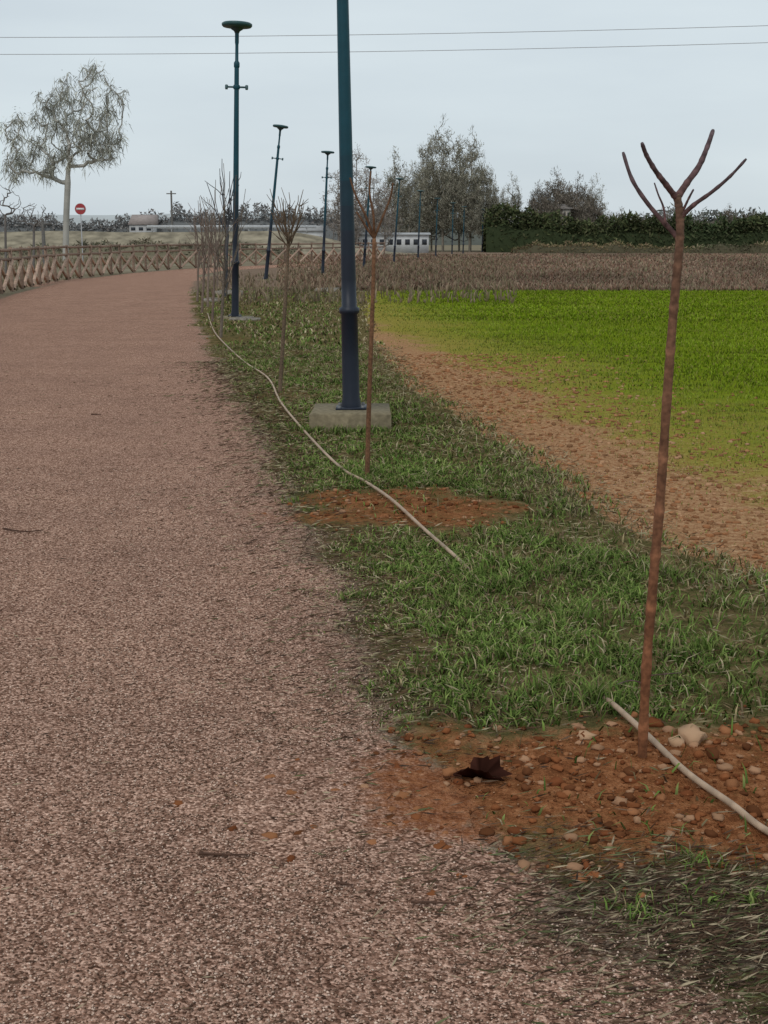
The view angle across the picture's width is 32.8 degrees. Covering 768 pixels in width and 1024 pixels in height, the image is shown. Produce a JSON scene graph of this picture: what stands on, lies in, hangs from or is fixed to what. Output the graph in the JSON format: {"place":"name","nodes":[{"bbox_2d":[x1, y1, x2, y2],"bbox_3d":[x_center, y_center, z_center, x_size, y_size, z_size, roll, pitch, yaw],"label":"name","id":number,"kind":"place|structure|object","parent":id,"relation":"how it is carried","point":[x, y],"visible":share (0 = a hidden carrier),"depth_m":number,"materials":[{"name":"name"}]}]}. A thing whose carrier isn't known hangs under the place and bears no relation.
{"place":"outdoors","nodes":[
{"label":"outdoors","id":0,"kind":"place"},
{"bbox_2d":[0,213,355,227],"bbox_3d":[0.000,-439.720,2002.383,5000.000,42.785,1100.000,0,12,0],"label":"distant hills","id":1,"kind":"structure","parent":0,"point":[87,218],"depth_m":1877.83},
{"bbox_2d":[0,231,420,254],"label":"road embankment","id":2,"kind":"structure","parent":0,"point":[22,239],"depth_m":133.20,"materials":[{"name":"beige soil"}]},
{"bbox_2d":[147,225,315,232],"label":"guard rail","id":3,"kind":"object","parent":2,"relation":"on","point":[190,227],"visible":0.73,"depth_m":135.04,"materials":[{"name":"grey metal"}]},
{"bbox_2d":[0,260,767,1023],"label":"gravel path","id":4,"kind":"structure","parent":0,"point":[128,332],"depth_m":4.19,"materials":[{"name":"brown gravel"}]},
{"bbox_2d":[2,527,42,531],"bbox_3d":[-2.022,0.101,7.254,0.245,0.014,0.075,3,12,12],"label":"dead twig","id":5,"kind":"object","parent":4,"relation":"on","point":[20,530],"visible":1,"depth_m":7.24,"materials":[{"name":"brown wood"}]},
{"bbox_2d":[198,852,247,855],"bbox_3d":[-0.423,0.901,3.437,0.132,0.012,0.017,1,12,4],"label":"dead twig","id":6,"kind":"object","parent":4,"relation":"on","point":[217,854],"visible":1,"depth_m":3.43,"materials":[{"name":"brown wood"}]},
{"bbox_2d":[335,881,352,885],"bbox_3d":[-0.099,0.934,3.281,0.047,0.011,0.009,5,13,23],"label":"dead twig","id":7,"kind":"object","parent":4,"relation":"on","point":[340,883],"visible":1,"depth_m":3.28,"materials":[{"name":"brown wood"}]},
{"bbox_2d":[411,900,453,903],"bbox_3d":[0.118,0.953,3.187,0.105,0.012,0.013,1,12,5],"label":"dead twig","id":8,"kind":"object","parent":4,"relation":"on","point":[423,902],"visible":1,"depth_m":3.18,"materials":[{"name":"brown wood"}]},
{"bbox_2d":[0,245,767,1023],"bbox_3d":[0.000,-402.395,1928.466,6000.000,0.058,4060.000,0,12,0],"label":"ground","id":9,"kind":"structure","parent":0,"point":[666,813],"depth_m":7.45,"materials":[{"name":"brown soil"}]},
{"bbox_2d":[0,184,20,273],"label":"bare young tree","id":10,"kind":"object","parent":9,"relation":"on","point":[5,234],"visible":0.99,"depth_m":58.64,"materials":[{"name":"brown plant"}]},
{"bbox_2d":[17,203,46,269],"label":"bare young tree","id":11,"kind":"object","parent":9,"relation":"on","point":[33,231],"visible":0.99,"depth_m":58.63,"materials":[{"name":"brown plant"}]},
{"bbox_2d":[34,219,50,265],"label":"utility pole","id":12,"kind":"object","parent":9,"relation":"on","point":[43,233],"visible":0.57,"depth_m":78.17,"materials":[{"name":"brown wood"}]},
{"bbox_2d":[0,59,133,260],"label":"pale branched tree","id":13,"kind":"object","parent":9,"relation":"on","point":[48,172],"visible":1,"depth_m":88.35,"materials":[{"name":"grey plant"}]},
{"bbox_2d":[75,203,85,259],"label":"no entry sign","id":14,"kind":"object","parent":9,"relation":"on","point":[80,209],"visible":0.98,"depth_m":76.02,"materials":[{"name":"red metal"}]},
{"bbox_2d":[128,215,159,231],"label":"distant farmhouse","id":15,"kind":"object","parent":9,"relation":"on","point":[138,223],"visible":0.44,"depth_m":284.43,"materials":[{"name":"paint"}]},
{"bbox_2d":[131,227,150,229],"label":"windows","id":16,"kind":"structure","parent":15,"relation":"in","point":[132,228],"depth_m":283.35,"materials":[{"name":"glass"}]},
{"bbox_2d":[0,235,301,255],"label":"roadside scrub","id":17,"kind":"object","parent":9,"relation":"on","point":[143,241],"visible":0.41,"depth_m":123.77,"materials":[{"name":"brown plant"}]},
{"bbox_2d":[166,191,175,231],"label":"utility pole","id":18,"kind":"object","parent":9,"relation":"on","point":[170,193],"visible":0.67,"depth_m":136.34,"materials":[{"name":"grey wood"}]},
{"bbox_2d":[0,201,383,240],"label":"distant tree line","id":19,"kind":"object","parent":9,"relation":"on","point":[15,225],"visible":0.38,"depth_m":289.52,"materials":[{"name":"grey plant"}]},
{"bbox_2d":[0,242,385,293],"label":"wooden fence","id":20,"kind":"object","parent":9,"relation":"on","point":[46,275],"visible":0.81,"depth_m":57.42,"materials":[{"name":"brown wood"}]},
{"bbox_2d":[184,208,213,301],"bbox_3d":[-4.723,-6.522,33.279,0.811,2.382,0.676,0,12,0],"label":"sapling tree","id":21,"kind":"object","parent":9,"relation":"on","point":[198,266],"visible":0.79,"depth_m":33.46,"materials":[{"name":"brown plant"}]},
{"bbox_2d":[195,224,207,290],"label":"sapling tree","id":22,"kind":"object","parent":9,"relation":"on","point":[203,251],"visible":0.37,"depth_m":40.09,"materials":[{"name":"brown plant"}]},
{"bbox_2d":[186,196,222,312],"bbox_3d":[-3.858,-5.518,28.188,0.811,2.505,0.699,0,12,0],"label":"sapling tree","id":23,"kind":"object","parent":9,"relation":"on","point":[204,258],"visible":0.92,"depth_m":28.19,"materials":[{"name":"brown plant"}]},
{"bbox_2d":[199,203,221,306],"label":"sapling tree","id":24,"kind":"object","parent":9,"relation":"on","point":[208,256],"visible":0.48,"depth_m":30.93,"materials":[{"name":"brown plant"}]},
{"bbox_2d":[204,298,220,301],"bbox_3d":[-4.432,-5.466,33.698,0.500,0.120,0.300,0,12,0],"label":"inspection chamber","id":25,"kind":"object","parent":9,"relation":"on","point":[210,299],"visible":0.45,"depth_m":33.55,"materials":[{"name":"concrete"}]},
{"bbox_2d":[213,209,223,290],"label":"sapling tree","id":26,"kind":"object","parent":9,"relation":"on","point":[218,251],"visible":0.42,"depth_m":38.20,"materials":[{"name":"brown plant"}]},
{"bbox_2d":[195,182,241,320],"bbox_3d":[-3.155,-5.051,25.492,0.983,2.696,0.636,4,12,19],"label":"sapling tree","id":27,"kind":"object","parent":9,"relation":"on","point":[213,291],"visible":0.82,"depth_m":25.48,"materials":[{"name":"brown plant"}]},
{"bbox_2d":[200,168,240,296],"bbox_3d":[-4.438,-7.796,36.051,1.100,3.742,1.541,0,12,0],"label":"sapling tree","id":28,"kind":"object","parent":9,"relation":"on","point":[227,223],"visible":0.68,"depth_m":35.86,"materials":[{"name":"brown plant"}]},
{"bbox_2d":[191,163,252,337],"bbox_3d":[-2.546,-4.203,21.235,0.993,2.782,1.046,-6,13,-26],"label":"sapling tree","id":29,"kind":"object","parent":9,"relation":"on","point":[223,267],"visible":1,"depth_m":21.25,"materials":[{"name":"brown plant"}]},
{"bbox_2d":[215,290,242,295],"bbox_3d":[-4.472,-6.297,37.568,0.800,0.160,0.500,0,12,0],"label":"inspection chamber","id":30,"kind":"object","parent":9,"relation":"on","point":[229,291],"visible":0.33,"depth_m":37.32,"materials":[{"name":"concrete"}]},
{"bbox_2d":[216,316,251,318],"bbox_3d":[-3.059,-3.970,26.799,0.695,0.080,0.700,0,12,0],"label":"concrete footing","id":31,"kind":"object","parent":9,"relation":"on","point":[225,317],"visible":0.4,"depth_m":26.48,"materials":[{"name":"grey concrete"}]},
{"bbox_2d":[222,21,251,316],"bbox_3d":[-2.969,-6.810,26.206,0.600,5.726,0.600,2,12,0],"label":"street lamp","id":32,"kind":"object","parent":31,"relation":"on","point":[236,27],"visible":0.94,"depth_m":26.12,"materials":[{"name":"metal"}]},
{"bbox_2d":[229,317,260,319],"bbox_3d":[-2.786,-3.865,26.152,0.600,0.080,0.300,0,12,0],"label":"inspection chamber","id":33,"kind":"object","parent":9,"relation":"on","point":[242,318],"visible":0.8,"depth_m":26.00,"materials":[{"name":"concrete"}]},
{"bbox_2d":[267,187,307,392],"bbox_3d":[-0.979,-2.254,13.489,0.419,2.144,0.514,0,12,0],"label":"sapling tree","id":34,"kind":"object","parent":9,"relation":"on","point":[288,236],"visible":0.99,"depth_m":13.42,"materials":[{"name":"brown plant"}]},
{"bbox_2d":[288,226,327,237],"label":"distant farmhouse","id":35,"kind":"object","parent":9,"relation":"on","point":[317,231],"visible":0.1,"depth_m":144.77,"materials":[{"name":"paint"}]},
{"bbox_2d":[315,288,340,291],"bbox_3d":[-1.615,-6.861,40.356,1.000,0.120,1.200,0,12,0],"label":"inspection chamber","id":36,"kind":"object","parent":9,"relation":"on","point":[335,289],"visible":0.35,"depth_m":39.77,"materials":[{"name":"concrete"}]},
{"bbox_2d":[319,169,340,240],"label":"bare tree","id":37,"kind":"object","parent":9,"relation":"on","point":[332,225],"visible":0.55,"depth_m":145.69,"materials":[{"name":"grey plant"}]},
{"bbox_2d":[331,193,365,242],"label":"bare tree","id":38,"kind":"object","parent":9,"relation":"on","point":[355,222],"visible":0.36,"depth_m":144.57,"materials":[{"name":"grey plant"}]},
{"bbox_2d":[309,403,390,431],"bbox_3d":[-0.284,-0.787,11.273,0.693,0.218,0.691,0,12,0],"label":"concrete footing","id":39,"kind":"object","parent":9,"relation":"on","point":[329,415],"visible":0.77,"depth_m":10.94,"materials":[{"name":"grey concrete"}]},
{"bbox_2d":[336,0,366,409],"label":"street lamp","id":40,"kind":"object","parent":39,"relation":"on","point":[349,310],"visible":0.99,"depth_m":10.90,"materials":[{"name":"metal"}]},
{"bbox_2d":[299,423,407,435],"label":"grass tufts","id":41,"kind":"object","parent":9,"relation":"on","point":[377,429],"visible":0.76,"depth_m":10.89,"materials":[{"name":"green plant"}]},
{"bbox_2d":[335,142,376,245],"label":"bare tree","id":42,"kind":"object","parent":9,"relation":"on","point":[366,185],"visible":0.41,"depth_m":145.36,"materials":[{"name":"grey plant"}]},
{"bbox_2d":[349,171,393,476],"bbox_3d":[-0.081,-1.210,8.700,0.292,2.061,0.075,0,12,0],"label":"sapling tree","id":43,"kind":"object","parent":9,"relation":"on","point":[373,233],"visible":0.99,"depth_m":8.67,"materials":[{"name":"brown plant"}]},
{"bbox_2d":[357,173,392,232],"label":"bare tree","id":44,"kind":"object","parent":9,"relation":"on","point":[379,193],"visible":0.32,"depth_m":153.50,"materials":[{"name":"grey plant"}]},
{"bbox_2d":[0,344,767,1023],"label":"dry grass clippings","id":45,"kind":"object","parent":9,"relation":"on","point":[756,926],"visible":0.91,"depth_m":3.52,"materials":[{"name":"plant"}]},
{"bbox_2d":[0,252,767,303],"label":"dry weeds","id":46,"kind":"object","parent":9,"relation":"on","point":[478,268],"visible":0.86,"depth_m":55.40,"materials":[{"name":"brown plant"}]},
{"bbox_2d":[369,185,405,250],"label":"bare tree","id":47,"kind":"object","parent":9,"relation":"on","point":[389,224],"visible":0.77,"depth_m":146.09,"materials":[{"name":"grey plant"}]},
{"bbox_2d":[355,235,428,252],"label":"walls","id":48,"kind":"structure","parent":9,"relation":"on","point":[404,248],"depth_m":146.95,"materials":[{"name":"paint"}]},
{"bbox_2d":[355,239,426,244],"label":"windows","id":49,"kind":"structure","parent":48,"relation":"attached to","point":[407,241],"depth_m":146.85,"materials":[{"name":"glass"}]},
{"bbox_2d":[360,233,430,234],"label":"roof","id":50,"kind":"structure","parent":48,"relation":"on","point":[402,234],"depth_m":146.80,"materials":[{"name":"paint"}]},
{"bbox_2d":[374,145,413,232],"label":"poplar tree","id":51,"kind":"object","parent":9,"relation":"on","point":[390,179],"visible":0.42,"depth_m":162.60,"materials":[{"name":"grey plant"}]},
{"bbox_2d":[393,161,428,232],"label":"poplar tree","id":52,"kind":"object","parent":9,"relation":"on","point":[413,218],"visible":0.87,"depth_m":155.41,"materials":[{"name":"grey plant"}]},
{"bbox_2d":[400,144,448,236],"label":"poplar tree","id":53,"kind":"object","parent":9,"relation":"on","point":[423,162],"visible":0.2,"depth_m":164.64,"materials":[{"name":"grey plant"}]},
{"bbox_2d":[411,134,450,250],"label":"poplar tree","id":54,"kind":"object","parent":9,"relation":"on","point":[418,177],"visible":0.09,"depth_m":169.25,"materials":[{"name":"grey plant"}]},
{"bbox_2d":[434,198,440,256],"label":"street lamp","id":55,"kind":"object","parent":9,"relation":"on","point":[437,210],"visible":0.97,"depth_m":116.20,"materials":[{"name":"metal"}]},
{"bbox_2d":[414,116,473,251],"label":"poplar tree","id":56,"kind":"object","parent":9,"relation":"on","point":[443,216],"visible":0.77,"depth_m":159.39,"materials":[{"name":"grey plant"}]},
{"bbox_2d":[451,202,454,253],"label":"street lamp","id":57,"kind":"object","parent":9,"relation":"on","point":[452,213],"visible":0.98,"depth_m":130.27,"materials":[{"name":"metal"}]},
{"bbox_2d":[434,137,485,250],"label":"poplar tree","id":58,"kind":"object","parent":9,"relation":"on","point":[454,229],"visible":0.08,"depth_m":167.43,"materials":[{"name":"grey plant"}]},
{"bbox_2d":[462,206,466,252],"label":"street lamp","id":59,"kind":"object","parent":9,"relation":"on","point":[463,229],"visible":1,"depth_m":141.60,"materials":[{"name":"metal"}]},
{"bbox_2d":[173,336,767,907],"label":"soil clods","id":60,"kind":"object","parent":9,"relation":"on","point":[691,734],"visible":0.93,"depth_m":4.28,"materials":[{"name":"brown soil"}]},
{"bbox_2d":[441,126,500,251],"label":"poplar tree","id":61,"kind":"object","parent":9,"relation":"on","point":[460,186],"visible":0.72,"depth_m":156.33,"materials":[{"name":"grey plant"}]},
{"bbox_2d":[187,286,767,930],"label":"grass","id":62,"kind":"structure","parent":9,"relation":"on","point":[625,580],"depth_m":6.22,"materials":[{"name":"green plant"}]},
{"bbox_2d":[443,755,511,780],"bbox_3d":[0.288,0.776,3.919,0.185,0.061,0.129,-5,13,-24],"label":"dry leaf","id":63,"kind":"object","parent":9,"relation":"on","point":[486,767],"visible":1,"depth_m":3.94,"materials":[{"name":"brown plant"}]},
{"bbox_2d":[465,160,499,251],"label":"poplar tree","id":64,"kind":"object","parent":9,"relation":"on","point":[480,212],"visible":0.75,"depth_m":155.15,"materials":[{"name":"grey plant"}]},
{"bbox_2d":[481,209,485,251],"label":"street lamp","id":65,"kind":"object","parent":9,"relation":"on","point":[482,234],"visible":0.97,"depth_m":155.28,"materials":[{"name":"metal"}]},
{"bbox_2d":[207,313,767,834],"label":"irrigation hose","id":66,"kind":"object","parent":9,"relation":"on","point":[733,805],"visible":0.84,"depth_m":4.26,"materials":[{"name":"plastic"}]},
{"bbox_2d":[497,185,509,220],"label":"poplar tree","id":67,"kind":"object","parent":9,"relation":"on","point":[503,199],"visible":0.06,"depth_m":163.18,"materials":[{"name":"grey plant"}]},
{"bbox_2d":[501,174,522,213],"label":"poplar tree","id":68,"kind":"object","parent":9,"relation":"on","point":[514,201],"visible":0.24,"depth_m":170.02,"materials":[{"name":"grey plant"}]},
{"bbox_2d":[523,180,553,219],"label":"brown tree","id":69,"kind":"object","parent":9,"relation":"on","point":[534,198],"visible":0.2,"depth_m":166.86,"materials":[{"name":"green plant"}]},
{"bbox_2d":[527,167,576,216],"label":"brown tree","id":70,"kind":"object","parent":9,"relation":"on","point":[539,206],"visible":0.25,"depth_m":164.78,"materials":[{"name":"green plant"}]},
{"bbox_2d":[558,209,570,224],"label":"walls","id":71,"kind":"structure","parent":9,"relation":"on","point":[566,210],"depth_m":158.88,"materials":[{"name":"paint"}]},
{"bbox_2d":[558,204,572,208],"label":"roof","id":72,"kind":"structure","parent":71,"relation":"on","point":[564,206],"depth_m":159.29,"materials":[{"name":"paint"}]},
{"bbox_2d":[540,181,595,224],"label":"brown tree","id":73,"kind":"object","parent":9,"relation":"on","point":[568,203],"visible":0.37,"depth_m":160.04,"materials":[{"name":"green plant"}]},
{"bbox_2d":[552,171,598,222],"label":"brown tree","id":74,"kind":"object","parent":9,"relation":"on","point":[582,190],"visible":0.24,"depth_m":162.83,"materials":[{"name":"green plant"}]},
{"bbox_2d":[386,202,765,244],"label":"distant tree line","id":75,"kind":"object","parent":9,"relation":"on","point":[478,241],"visible":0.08,"depth_m":317.45,"materials":[{"name":"grey plant"}]},
{"bbox_2d":[578,189,611,227],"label":"brown tree","id":76,"kind":"object","parent":9,"relation":"on","point":[597,211],"visible":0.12,"depth_m":165.24,"materials":[{"name":"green plant"}]},
{"bbox_2d":[585,172,608,219],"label":"poplar tree","id":77,"kind":"object","parent":9,"relation":"on","point":[597,199],"visible":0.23,"depth_m":166.84,"materials":[{"name":"grey plant"}]},
{"bbox_2d":[607,206,630,228],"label":"brown tree","id":78,"kind":"object","parent":9,"relation":"on","point":[618,214],"visible":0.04,"depth_m":185.64,"materials":[{"name":"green plant"}]},
{"bbox_2d":[480,202,767,252],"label":"hedge","id":79,"kind":"object","parent":9,"relation":"on","point":[503,235],"visible":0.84,"depth_m":151.06,"materials":[{"name":"green plant"}]},
{"bbox_2d":[510,238,767,252],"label":"verge scrub","id":80,"kind":"object","parent":9,"relation":"on","point":[619,247],"visible":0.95,"depth_m":141.82,"materials":[{"name":"green plant"}]},
{"bbox_2d":[656,210,671,221],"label":"brown tree","id":81,"kind":"object","parent":9,"relation":"on","point":[667,216],"visible":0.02,"depth_m":204.68,"materials":[{"name":"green plant"}]},
{"bbox_2d":[617,129,746,757],"bbox_3d":[0.839,-0.123,3.835,0.305,1.942,0.188,-1,12,-6],"label":"sapling tree","id":82,"kind":"object","parent":9,"relation":"on","point":[681,212],"visible":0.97,"depth_m":3.78,"materials":[{"name":"brown plant"}]},
{"bbox_2d":[718,204,739,222],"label":"brown tree","id":83,"kind":"object","parent":9,"relation":"on","point":[729,213],"visible":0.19,"depth_m":224.15,"materials":[{"name":"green plant"}]},
{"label":"concrete footing","id":84,"kind":"object","parent":9,"relation":"on","visible":0},
{"bbox_2d":[416,190,423,258],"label":"street lamp","id":85,"kind":"object","parent":84,"relation":"on","point":[420,191],"visible":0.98,"depth_m":101.60,"materials":[{"name":"metal"}]},
{"bbox_2d":[0,0,767,220],"label":"sky","id":86,"kind":"structure","parent":0,"point":[533,112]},
{"bbox_2d":[365,289,767,569],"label":"crop field","id":87,"kind":"structure","parent":0,"point":[622,316],"depth_m":22.26,"materials":[{"name":"green plant"}]},
{"bbox_3d":[50.316,-17.006,57.740,0.320,12.811,1.800,0,12,0],"label":"utility pole","id":88,"kind":"object","parent":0,"visible":0},
{"bbox_2d":[0,25,767,37],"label":"power line","id":89,"kind":"object","parent":88,"relation":"attached to","point":[375,34],"visible":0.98,"depth_m":56.93,"materials":[{"name":"black metal"}]},
{"bbox_2d":[0,42,767,54],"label":"power line","id":90,"kind":"object","parent":88,"relation":"attached to","point":[378,51],"visible":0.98,"depth_m":57.08,"materials":[{"name":"black metal"}]},
{"bbox_3d":[-4.626,-9.058,51.088,0.690,0.080,0.698,0,12,0],"label":"concrete footing","id":91,"kind":"object","parent":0,"visible":0},
{"bbox_2d":[262,124,287,278],"bbox_3d":[-4.284,-11.940,50.484,0.600,5.848,0.600,7,12,-1],"label":"street lamp","id":92,"kind":"object","parent":91,"relation":"on","point":[277,158],"visible":0.89,"depth_m":50.44,"materials":[{"name":"metal"}]},
{"bbox_3d":[-2.791,-10.810,59.450,0.695,0.080,0.705,0,12,0],"label":"concrete footing","id":93,"kind":"object","parent":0,"visible":0},
{"bbox_2d":[321,151,333,273],"bbox_3d":[-2.651,-13.486,58.886,0.600,5.397,0.600,3,12,-1],"label":"street lamp","id":94,"kind":"object","parent":93,"relation":"on","point":[327,153],"visible":0.91,"depth_m":58.85,"materials":[{"name":"metal"}]},
{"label":"concrete footing","id":95,"kind":"object","parent":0,"visible":0},
{"bbox_2d":[361,166,375,267],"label":"street lamp","id":96,"kind":"object","parent":95,"relation":"on","point":[365,241],"visible":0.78,"depth_m":70.63,"materials":[{"name":"metal"}]},
{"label":"concrete footing","id":97,"kind":"object","parent":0,"visible":0},
{"bbox_2d":[393,178,403,261],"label":"street lamp","id":98,"kind":"object","parent":97,"relation":"on","point":[394,251],"visible":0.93,"depth_m":87.75,"materials":[{"name":"metal"}]}
]}

